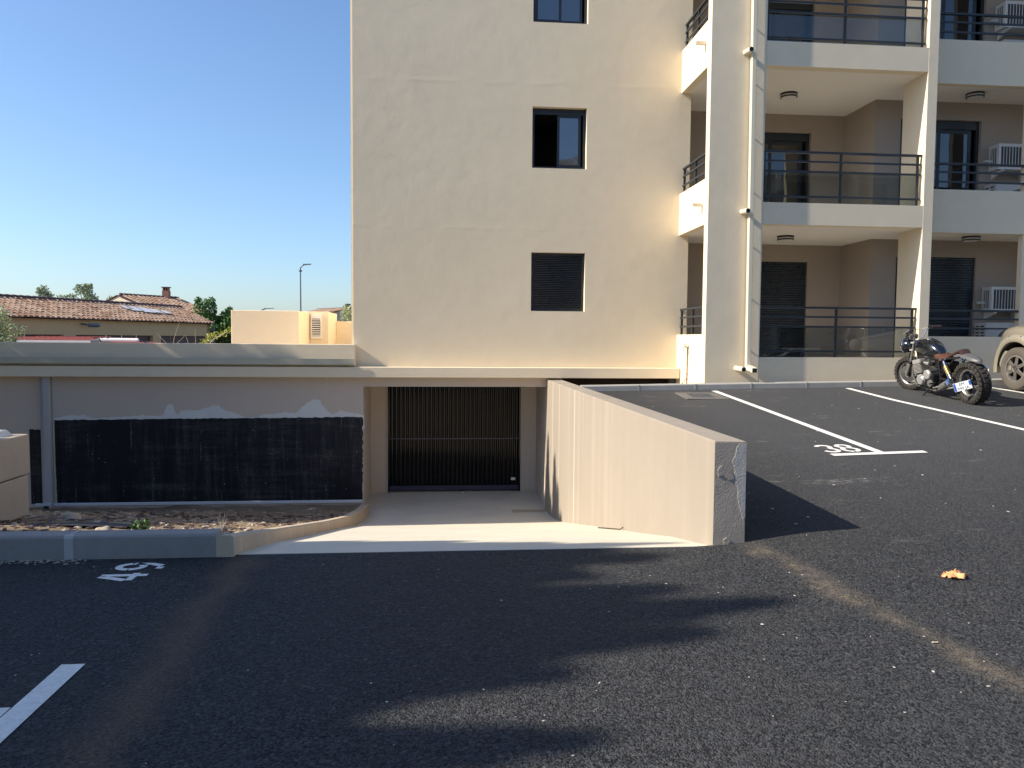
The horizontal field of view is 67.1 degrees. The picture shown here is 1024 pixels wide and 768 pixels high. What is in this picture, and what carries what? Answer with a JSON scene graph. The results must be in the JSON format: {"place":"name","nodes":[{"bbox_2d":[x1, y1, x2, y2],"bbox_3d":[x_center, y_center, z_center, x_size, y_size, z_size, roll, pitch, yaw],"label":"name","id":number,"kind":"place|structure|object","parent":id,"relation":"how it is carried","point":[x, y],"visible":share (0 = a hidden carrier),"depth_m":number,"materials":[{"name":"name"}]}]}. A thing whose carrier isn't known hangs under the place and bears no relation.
{"place":"outdoors","nodes":[
{"label":"outdoors","id":0,"kind":"place"},
{"bbox_2d":[0,294,214,342],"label":"house","id":1,"kind":"structure","parent":0,"point":[60,316],"depth_m":45.35,"materials":[{"name":"tile"}]},
{"bbox_2d":[25,334,42,336],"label":"window","id":2,"kind":"structure","parent":1,"relation":"in","point":[26,335],"depth_m":40.31,"materials":[{"name":"black glass"}]},
{"bbox_2d":[106,335,120,342],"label":"window","id":3,"kind":"structure","parent":1,"relation":"in","point":[113,336],"depth_m":45.46,"materials":[{"name":"black glass"}]},
{"bbox_2d":[122,335,135,337],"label":"window","id":4,"kind":"structure","parent":1,"relation":"in","point":[123,336],"depth_m":46.60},
{"bbox_2d":[136,335,149,341],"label":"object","id":5,"kind":"structure","parent":1,"relation":"in","point":[142,338],"depth_m":47.72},
{"bbox_2d":[161,336,170,342],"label":"window","id":6,"kind":"structure","parent":1,"relation":"in","point":[167,339],"depth_m":49.61,"materials":[{"name":"black glass"}]},
{"bbox_2d":[171,336,181,342],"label":"window","id":7,"kind":"structure","parent":1,"relation":"in","point":[177,339],"depth_m":50.49,"materials":[{"name":"grey glass"}]},
{"bbox_2d":[182,336,193,342],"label":"window","id":8,"kind":"structure","parent":1,"relation":"in","point":[190,339],"depth_m":51.49,"materials":[{"name":"grey glass"}]},
{"bbox_2d":[194,336,203,342],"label":"window","id":9,"kind":"structure","parent":1,"relation":"in","point":[198,338],"depth_m":52.53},
{"bbox_2d":[0,0,350,336],"label":"sky","id":10,"kind":"structure","parent":0,"point":[194,148],"materials":[{"name":"blue"}]},
{"bbox_2d":[0,504,360,532],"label":"dirt strip","id":11,"kind":"object","parent":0,"point":[325,510],"visible":0.43,"depth_m":13.10,"materials":[{"name":"brown soil"}]},
{"bbox_2d":[0,475,28,520],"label":"concrete block","id":12,"kind":"structure","parent":11,"relation":"on","point":[14,498],"depth_m":9.09,"materials":[{"name":"beige concrete"}]},
{"bbox_2d":[0,429,29,481],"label":"concrete block","id":13,"kind":"structure","parent":12,"relation":"on","point":[14,455],"depth_m":9.09,"materials":[{"name":"beige concrete"}]},
{"bbox_2d":[59,512,81,518],"bbox_3d":[-5.852,1.778,10.237,0.263,0.159,0.274,-1,4,-27],"label":"rock","id":14,"kind":"object","parent":11,"relation":"on","point":[69,515],"visible":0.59,"depth_m":10.18,"materials":[{"name":"grey stone"}]},
{"bbox_2d":[57,522,146,526],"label":"soil","id":15,"kind":"structure","parent":11,"relation":"on","point":[99,524],"depth_m":8.16,"materials":[{"name":"brown soil"}]},
{"bbox_2d":[95,526,112,529],"bbox_3d":[-4.001,1.432,7.569,0.172,0.073,0.142,0,3,-5],"label":"rock","id":16,"kind":"object","parent":11,"relation":"on","point":[104,528],"visible":0.57,"depth_m":7.54,"materials":[{"name":"beige stone"}]},
{"bbox_2d":[130,518,151,529],"bbox_3d":[-3.690,1.411,7.700,0.208,0.171,0.169,0,3,-5],"label":"weed","id":17,"kind":"object","parent":11,"relation":"on","point":[142,523],"visible":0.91,"depth_m":7.68,"materials":[{"name":"green plant"}]},
{"bbox_2d":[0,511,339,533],"bbox_3d":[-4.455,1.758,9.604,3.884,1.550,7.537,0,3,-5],"label":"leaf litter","id":18,"kind":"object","parent":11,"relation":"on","point":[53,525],"visible":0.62,"depth_m":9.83,"materials":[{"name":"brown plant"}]},
{"bbox_2d":[0,507,346,534],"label":"gravel","id":19,"kind":"structure","parent":11,"relation":"on","point":[79,527],"depth_m":10.67,"materials":[{"name":"gravel"}]},
{"bbox_2d":[216,514,226,530],"bbox_3d":[-2.911,1.386,7.763,0.116,0.191,0.119,0,3,-5],"label":"dry grass tuft","id":20,"kind":"object","parent":11,"relation":"on","point":[222,526],"visible":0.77,"depth_m":7.76,"materials":[{"name":"beige plant"}]},
{"bbox_2d":[306,307,349,320],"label":"tiled house","id":21,"kind":"structure","parent":0,"point":[335,311],"depth_m":102.78,"materials":[{"name":"tile"}]},
{"bbox_2d":[236,489,707,554],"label":"concrete ramp","id":22,"kind":"structure","parent":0,"point":[448,520],"depth_m":9.43,"materials":[{"name":"beige concrete"}]},
{"bbox_2d":[216,503,368,556],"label":"tan kerb","id":23,"kind":"structure","parent":22,"relation":"on","point":[231,545],"depth_m":7.36,"materials":[{"name":"concrete"}]},
{"bbox_2d":[512,509,546,511],"bbox_3d":[0.347,2.554,15.487,0.690,0.028,0.200,0,3,-5],"label":"drain grate","id":24,"kind":"object","parent":22,"relation":"on","point":[543,510],"visible":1,"depth_m":15.51,"materials":[{"name":"grey metal"}]},
{"bbox_2d":[598,527,622,529],"bbox_3d":[1.170,1.706,9.178,0.315,0.050,0.041,2,3,20],"label":"fallen stick","id":25,"kind":"object","parent":22,"relation":"on","point":[610,528],"visible":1,"depth_m":9.18,"materials":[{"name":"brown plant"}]},
{"bbox_2d":[0,384,1023,767],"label":"asphalt","id":26,"kind":"structure","parent":0,"point":[270,660],"depth_m":4.30,"materials":[{"name":"black asphalt"}]},
{"bbox_2d":[0,707,10,716],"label":"parking line","id":27,"kind":"object","parent":26,"relation":"on","point":[3,711],"visible":1,"depth_m":3.39,"materials":[{"name":"paint"}]},
{"bbox_2d":[0,664,84,742],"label":"parking line","id":28,"kind":"object","parent":26,"relation":"on","point":[13,718],"visible":1,"depth_m":3.51,"materials":[{"name":"paint"}]},
{"bbox_2d":[0,559,86,564],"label":"kerb litter","id":29,"kind":"object","parent":26,"relation":"on","point":[48,560],"visible":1,"depth_m":5.65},
{"bbox_2d":[0,528,220,560],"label":"grey kerb","id":30,"kind":"structure","parent":26,"relation":"on","point":[105,544],"depth_m":5.74,"materials":[{"name":"concrete"}]},
{"bbox_2d":[97,563,164,580],"bbox_3d":[-2.667,1.317,5.423,0.343,0.001,0.431,0,3,0],"label":"bay number","id":31,"kind":"object","parent":26,"relation":"on","point":[130,577],"visible":1,"depth_m":5.36,"materials":[{"name":"paint"}]},
{"bbox_2d":[15,393,1015,763],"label":"pale chips","id":32,"kind":"object","parent":26,"relation":"on","point":[609,611],"visible":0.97,"depth_m":4.33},
{"bbox_2d":[545,380,746,545],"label":"retaining wall","id":33,"kind":"structure","parent":26,"relation":"on","point":[612,462],"depth_m":8.51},
{"bbox_2d":[675,392,728,399],"bbox_3d":[3.213,0.217,13.097,0.720,0.103,0.660,0,3,-5],"label":"pit cover","id":34,"kind":"object","parent":26,"relation":"on","point":[694,395],"visible":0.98,"depth_m":13.10,"materials":[{"name":"concrete"}]},
{"bbox_2d":[580,378,1004,390],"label":"kerb","id":35,"kind":"structure","parent":26,"relation":"on","point":[750,385],"depth_m":13.87,"materials":[{"name":"concrete"}]},
{"bbox_2d":[713,391,882,451],"bbox_3d":[3.945,0.461,11.335,0.105,0.416,4.672,0,3,-9],"label":"parking line","id":36,"kind":"object","parent":26,"relation":"on","point":[815,428],"visible":1,"depth_m":10.67,"materials":[{"name":"paint"}]},
{"bbox_2d":[814,444,860,451],"bbox_3d":[3.904,0.770,9.260,0.474,0.040,0.392,0,3,-5],"label":"bay number","id":37,"kind":"object","parent":26,"relation":"on","point":[841,448],"visible":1,"depth_m":9.25,"materials":[{"name":"paint"}]},
{"bbox_2d":[831,450,926,455],"bbox_3d":[4.280,0.806,9.005,1.171,0.034,0.100,0,3,-7],"label":"parking line","id":38,"kind":"object","parent":26,"relation":"on","point":[868,453],"visible":1,"depth_m":8.99,"materials":[{"name":"paint"}]},
{"bbox_2d":[846,388,1023,429],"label":"parking line","id":39,"kind":"object","parent":26,"relation":"on","point":[938,409],"visible":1,"depth_m":11.69,"materials":[{"name":"paint"}]},
{"bbox_2d":[894,325,991,403],"bbox_3d":[7.218,-0.353,12.927,0.798,1.134,2.134,-8,9,-5],"label":"motorcycle","id":40,"kind":"object","parent":26,"relation":"on","point":[936,367],"visible":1,"depth_m":12.84,"materials":[{"name":"metal"}]},
{"bbox_2d":[941,568,968,578],"bbox_3d":[3.077,1.316,5.360,0.172,0.068,0.123,0,3,-5],"label":"fallen leaf","id":41,"kind":"object","parent":26,"relation":"on","point":[957,574],"visible":1,"depth_m":5.34,"materials":[{"name":"yellow plant"}]},
{"bbox_2d":[992,387,1023,392],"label":"parking line","id":42,"kind":"object","parent":26,"relation":"on","point":[1008,390],"visible":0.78,"depth_m":13.58,"materials":[{"name":"paint"}]},
{"bbox_2d":[993,326,1023,389],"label":"parked car","id":43,"kind":"object","parent":26,"relation":"on","point":[1008,364],"visible":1,"depth_m":13.59,"materials":[{"name":"beige paint"}]},
{"label":"ground","id":44,"kind":"structure","parent":0,"visible":0},
{"bbox_2d":[0,306,26,341],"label":"broadleaf tree","id":45,"kind":"object","parent":44,"relation":"on","point":[5,325],"visible":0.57,"depth_m":25.11,"materials":[{"name":"green plant"}]},
{"bbox_2d":[35,284,53,296],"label":"olive tree","id":46,"kind":"object","parent":44,"relation":"on","point":[43,291],"visible":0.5,"depth_m":66.41,"materials":[{"name":"green plant"}]},
{"bbox_2d":[56,293,82,298],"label":"olive tree","id":47,"kind":"object","parent":44,"relation":"on","point":[69,295],"visible":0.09,"depth_m":65.88,"materials":[{"name":"green plant"}]},
{"bbox_2d":[72,283,98,299],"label":"olive tree","id":48,"kind":"object","parent":44,"relation":"on","point":[85,290],"visible":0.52,"depth_m":66.34,"materials":[{"name":"green plant"}]},
{"bbox_2d":[14,336,160,342],"bbox_3d":[-18.901,-0.029,34.700,6.300,4.220,2.300,0,3,-5],"label":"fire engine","id":49,"kind":"object","parent":44,"relation":"on","point":[89,339],"visible":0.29,"depth_m":33.71,"materials":[{"name":"red metal"}]},
{"bbox_2d":[107,287,201,337],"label":"tiled house","id":50,"kind":"structure","parent":44,"relation":"on","point":[166,297],"depth_m":66.83,"materials":[{"name":"tile"}]},
{"bbox_2d":[193,296,232,342],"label":"broadleaf tree","id":51,"kind":"object","parent":44,"relation":"on","point":[222,321],"visible":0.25,"depth_m":57.14,"materials":[{"name":"green plant"}]},
{"bbox_2d":[299,264,310,310],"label":"street lamp","id":52,"kind":"object","parent":44,"relation":"on","point":[300,270],"visible":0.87,"depth_m":58.40,"materials":[{"name":"grey metal"}]},
{"bbox_2d":[0,342,679,508],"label":"garage podium","id":53,"kind":"object","parent":44,"relation":"on","point":[150,425],"visible":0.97,"depth_m":15.00,"materials":[{"name":"paint"}]},
{"bbox_2d":[39,377,56,508],"bbox_3d":[-8.852,1.112,14.651,0.250,2.510,0.202,0,3,-5],"label":"downpipe","id":54,"kind":"object","parent":53,"relation":"attached to","point":[47,449],"visible":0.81,"depth_m":14.69,"materials":[{"name":"grey plastic"}]},
{"bbox_2d":[200,326,230,342],"bbox_3d":[-7.640,-1.119,19.865,0.921,0.758,0.300,0,3,-5],"label":"leafy vine","id":55,"kind":"object","parent":53,"relation":"on","point":[212,335],"visible":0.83,"depth_m":19.85,"materials":[{"name":"green plant"}]},
{"bbox_2d":[231,310,351,343],"bbox_3d":[-4.991,-1.232,19.065,2.994,1.100,2.950,0,3,-5],"label":"roof hut","id":56,"kind":"object","parent":53,"relation":"on","point":[270,327],"visible":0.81,"depth_m":17.57,"materials":[{"name":"beige paint"}]},
{"bbox_2d":[387,387,520,491],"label":"garage gate","id":57,"kind":"structure","parent":53,"relation":"attached to","point":[454,438],"depth_m":17.07,"materials":[{"name":"black metal"}]},
{"bbox_2d":[352,0,1023,383],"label":"apartment building","id":58,"kind":"structure","parent":53,"relation":"on","point":[522,198],"depth_m":15.37,"materials":[{"name":"paint"}]},
{"bbox_2d":[350,0,353,343],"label":"downpipe","id":59,"kind":"object","parent":58,"relation":"attached to","point":[351,167],"visible":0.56,"depth_m":15.12,"materials":[{"name":"beige plastic"}]},
{"bbox_2d":[531,253,583,310],"bbox_3d":[0.914,-2.064,15.702,1.093,1.175,0.060,0,3,-5],"label":"window","id":60,"kind":"structure","parent":58,"relation":"in","point":[557,279],"depth_m":15.69,"materials":[{"name":"metal"}]},
{"bbox_2d":[532,108,585,168],"bbox_3d":[0.935,-4.913,15.539,1.093,1.201,0.060,0,3,-5],"label":"window","id":61,"kind":"structure","parent":58,"relation":"in","point":[568,120],"depth_m":15.55,"materials":[{"name":"glass"}]},
{"bbox_2d":[533,0,586,23],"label":"window","id":62,"kind":"structure","parent":58,"relation":"in","point":[554,11],"depth_m":15.38,"materials":[{"name":"metal"}]},
{"bbox_2d":[682,344,687,382],"bbox_3d":[3.376,-0.383,15.180,0.126,0.791,0.244,0,3,-5],"label":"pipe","id":63,"kind":"object","parent":58,"relation":"attached to","point":[686,363],"visible":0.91,"depth_m":15.10,"materials":[{"name":"metal"}]},
{"bbox_2d":[680,306,701,334],"bbox_3d":[3.527,-1.230,15.067,0.062,0.528,1.530,0,3,-5],"label":"balcony railing","id":64,"kind":"object","parent":58,"relation":"on","point":[692,317],"visible":0.62,"depth_m":15.09,"materials":[{"name":"black metal"}]},
{"bbox_2d":[682,152,705,191],"bbox_3d":[3.548,-4.068,14.903,0.062,0.525,1.530,0,3,-5],"label":"balcony railing","id":65,"kind":"object","parent":58,"relation":"on","point":[695,162],"visible":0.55,"depth_m":14.95,"materials":[{"name":"grey metal"}]},
{"bbox_2d":[685,0,708,45],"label":"balcony railing","id":66,"kind":"object","parent":58,"relation":"on","point":[694,15],"visible":0.73,"depth_m":14.82,"materials":[{"name":"grey metal"}]},
{"bbox_2d":[734,366,745,371],"bbox_3d":[4.152,-0.276,14.064,0.094,0.106,0.310,0,3,-11],"label":"overflow pipe","id":67,"kind":"object","parent":58,"relation":"attached to","point":[740,368],"visible":1,"depth_m":13.99,"materials":[{"name":"beige plastic"}]},
{"bbox_2d":[740,208,750,214],"bbox_3d":[4.208,-3.119,13.945,0.094,0.106,0.230,0,3,-13],"label":"overflow pipe","id":68,"kind":"object","parent":58,"relation":"attached to","point":[745,211],"visible":1,"depth_m":13.88,"materials":[{"name":"beige plastic"}]},
{"bbox_2d":[743,46,753,55],"bbox_3d":[4.219,-5.944,13.782,0.094,0.106,0.230,0,3,-13],"label":"overflow pipe","id":69,"kind":"object","parent":58,"relation":"attached to","point":[747,51],"visible":1,"depth_m":13.72,"materials":[{"name":"beige plastic"}]},
{"bbox_2d":[745,0,757,372],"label":"downpipe","id":70,"kind":"object","parent":58,"relation":"attached to","point":[749,367],"visible":0.96,"depth_m":13.93,"materials":[{"name":"beige plastic"}]},
{"bbox_2d":[777,235,793,240],"bbox_3d":[5.548,-2.954,15.667,0.336,0.097,0.336,0,3,-5],"label":"ceiling light","id":71,"kind":"object","parent":58,"relation":"attached to","point":[785,237],"visible":1,"depth_m":15.54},
{"bbox_2d":[764,132,808,202],"bbox_3d":[5.686,-4.448,17.121,1.786,2.200,0.060,0,3,-5],"label":"balcony door","id":72,"kind":"structure","parent":58,"relation":"in","point":[776,183],"depth_m":17.14,"materials":[{"name":"glass"}]},
{"bbox_2d":[780,91,797,99],"bbox_3d":[5.567,-5.790,15.524,0.336,0.097,0.336,0,3,-5],"label":"ceiling light","id":73,"kind":"object","parent":58,"relation":"attached to","point":[789,95],"visible":1,"depth_m":15.42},
{"bbox_2d":[769,2,812,41],"bbox_3d":[5.707,-7.283,16.958,1.786,2.200,0.060,0,3,-5],"label":"balcony door","id":74,"kind":"structure","parent":58,"relation":"in","point":[780,24],"depth_m":16.95,"materials":[{"name":"glass"}]},
{"bbox_2d":[759,306,916,357],"bbox_3d":[6.086,-0.968,14.450,3.080,0.943,0.062,0,3,-5],"label":"balcony railing","id":75,"kind":"object","parent":58,"relation":"on","point":[836,316],"visible":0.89,"depth_m":14.41,"materials":[{"name":"black metal"}]},
{"bbox_2d":[763,150,922,205],"bbox_3d":[6.106,-3.799,14.287,3.080,0.955,0.062,0,3,-5],"label":"balcony railing","id":76,"kind":"object","parent":58,"relation":"on","point":[840,173],"visible":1,"depth_m":14.26,"materials":[{"name":"black metal"}]},
{"bbox_2d":[767,0,927,46],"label":"balcony railing","id":77,"kind":"object","parent":58,"relation":"on","point":[845,4],"visible":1,"depth_m":14.11,"materials":[{"name":"black metal"}]},
{"bbox_2d":[898,119,978,204],"bbox_3d":[8.894,-4.381,16.178,1.766,2.220,0.060,0,3,-5],"label":"balcony door","id":78,"kind":"structure","parent":58,"relation":"in","point":[953,138],"depth_m":16.19,"materials":[{"name":"glass"}]},
{"bbox_2d":[904,0,983,46],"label":"balcony door","id":79,"kind":"structure","parent":58,"relation":"in","point":[959,6],"depth_m":16.03,"materials":[{"name":"glass"}]},
{"bbox_2d":[961,235,980,241],"bbox_3d":[9.244,-2.920,15.550,0.336,0.097,0.336,0,3,-5],"label":"ceiling light","id":80,"kind":"object","parent":58,"relation":"attached to","point":[974,238],"visible":1,"depth_m":15.44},
{"bbox_2d":[929,309,1018,336],"bbox_3d":[9.694,-1.198,15.305,3.900,0.528,0.062,0,3,-5],"label":"balcony railing","id":81,"kind":"object","parent":58,"relation":"on","point":[970,319],"visible":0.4,"depth_m":15.22,"materials":[{"name":"black metal"}]},
{"bbox_2d":[965,91,984,99],"bbox_3d":[9.260,-5.758,15.437,0.336,0.097,0.336,0,3,-5],"label":"ceiling light","id":82,"kind":"object","parent":58,"relation":"attached to","point":[975,95],"visible":1,"depth_m":15.34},
{"bbox_2d":[934,162,1023,189],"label":"balcony railing","id":83,"kind":"object","parent":58,"relation":"on","point":[976,173],"visible":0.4,"depth_m":15.06,"materials":[{"name":"grey metal"}]},
{"bbox_2d":[940,12,1023,40],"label":"balcony railing","id":84,"kind":"object","parent":58,"relation":"on","point":[982,23],"visible":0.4,"depth_m":14.90,"materials":[{"name":"grey metal"}]},
{"bbox_2d":[974,323,1013,336],"bbox_3d":[10.155,-0.838,16.055,0.925,0.860,0.400,0,3,-5],"label":"outdoor unit","id":85,"kind":"object","parent":58,"relation":"on","point":[986,333],"visible":0.09,"depth_m":15.85,"materials":[{"name":"white metal"}]},
{"bbox_2d":[976,287,1015,318],"bbox_3d":[10.232,-1.675,16.249,0.960,0.710,0.470,0,3,-5],"label":"outdoor unit","id":86,"kind":"object","parent":58,"relation":"attached to","point":[998,298],"visible":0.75,"depth_m":16.05,"materials":[{"name":"white metal"}]},
{"bbox_2d":[984,184,1019,190],"bbox_3d":[10.274,-3.675,15.921,0.925,0.860,0.400,0,3,-5],"label":"outdoor unit","id":87,"kind":"object","parent":58,"relation":"on","point":[999,187],"visible":0.02,"depth_m":15.71,"materials":[{"name":"white metal"}]},
{"bbox_2d":[984,143,1021,180],"bbox_3d":[10.283,-4.590,16.085,0.960,0.710,0.470,0,3,-5],"label":"outdoor unit","id":88,"kind":"object","parent":58,"relation":"attached to","point":[1002,153],"visible":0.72,"depth_m":15.88,"materials":[{"name":"white metal"}]},
{"bbox_2d":[990,0,1023,40],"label":"outdoor unit","id":89,"kind":"object","parent":58,"relation":"attached to","point":[1006,7],"visible":0.75,"depth_m":15.72,"materials":[{"name":"white metal"}]},
{"bbox_2d":[1001,39,1023,42],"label":"outdoor unit","id":90,"kind":"object","parent":58,"relation":"on","point":[1007,40],"visible":0.02,"depth_m":15.54,"materials":[{"name":"white metal"}]},
{"bbox_2d":[339,304,351,320],"bbox_3d":[-5.157,-0.722,25.146,1.448,3.790,1.233,0,3,-5],"label":"grey green shrub","id":91,"kind":"object","parent":44,"relation":"on","point":[347,315],"visible":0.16,"depth_m":24.82,"materials":[{"name":"green plant"}]}
]}

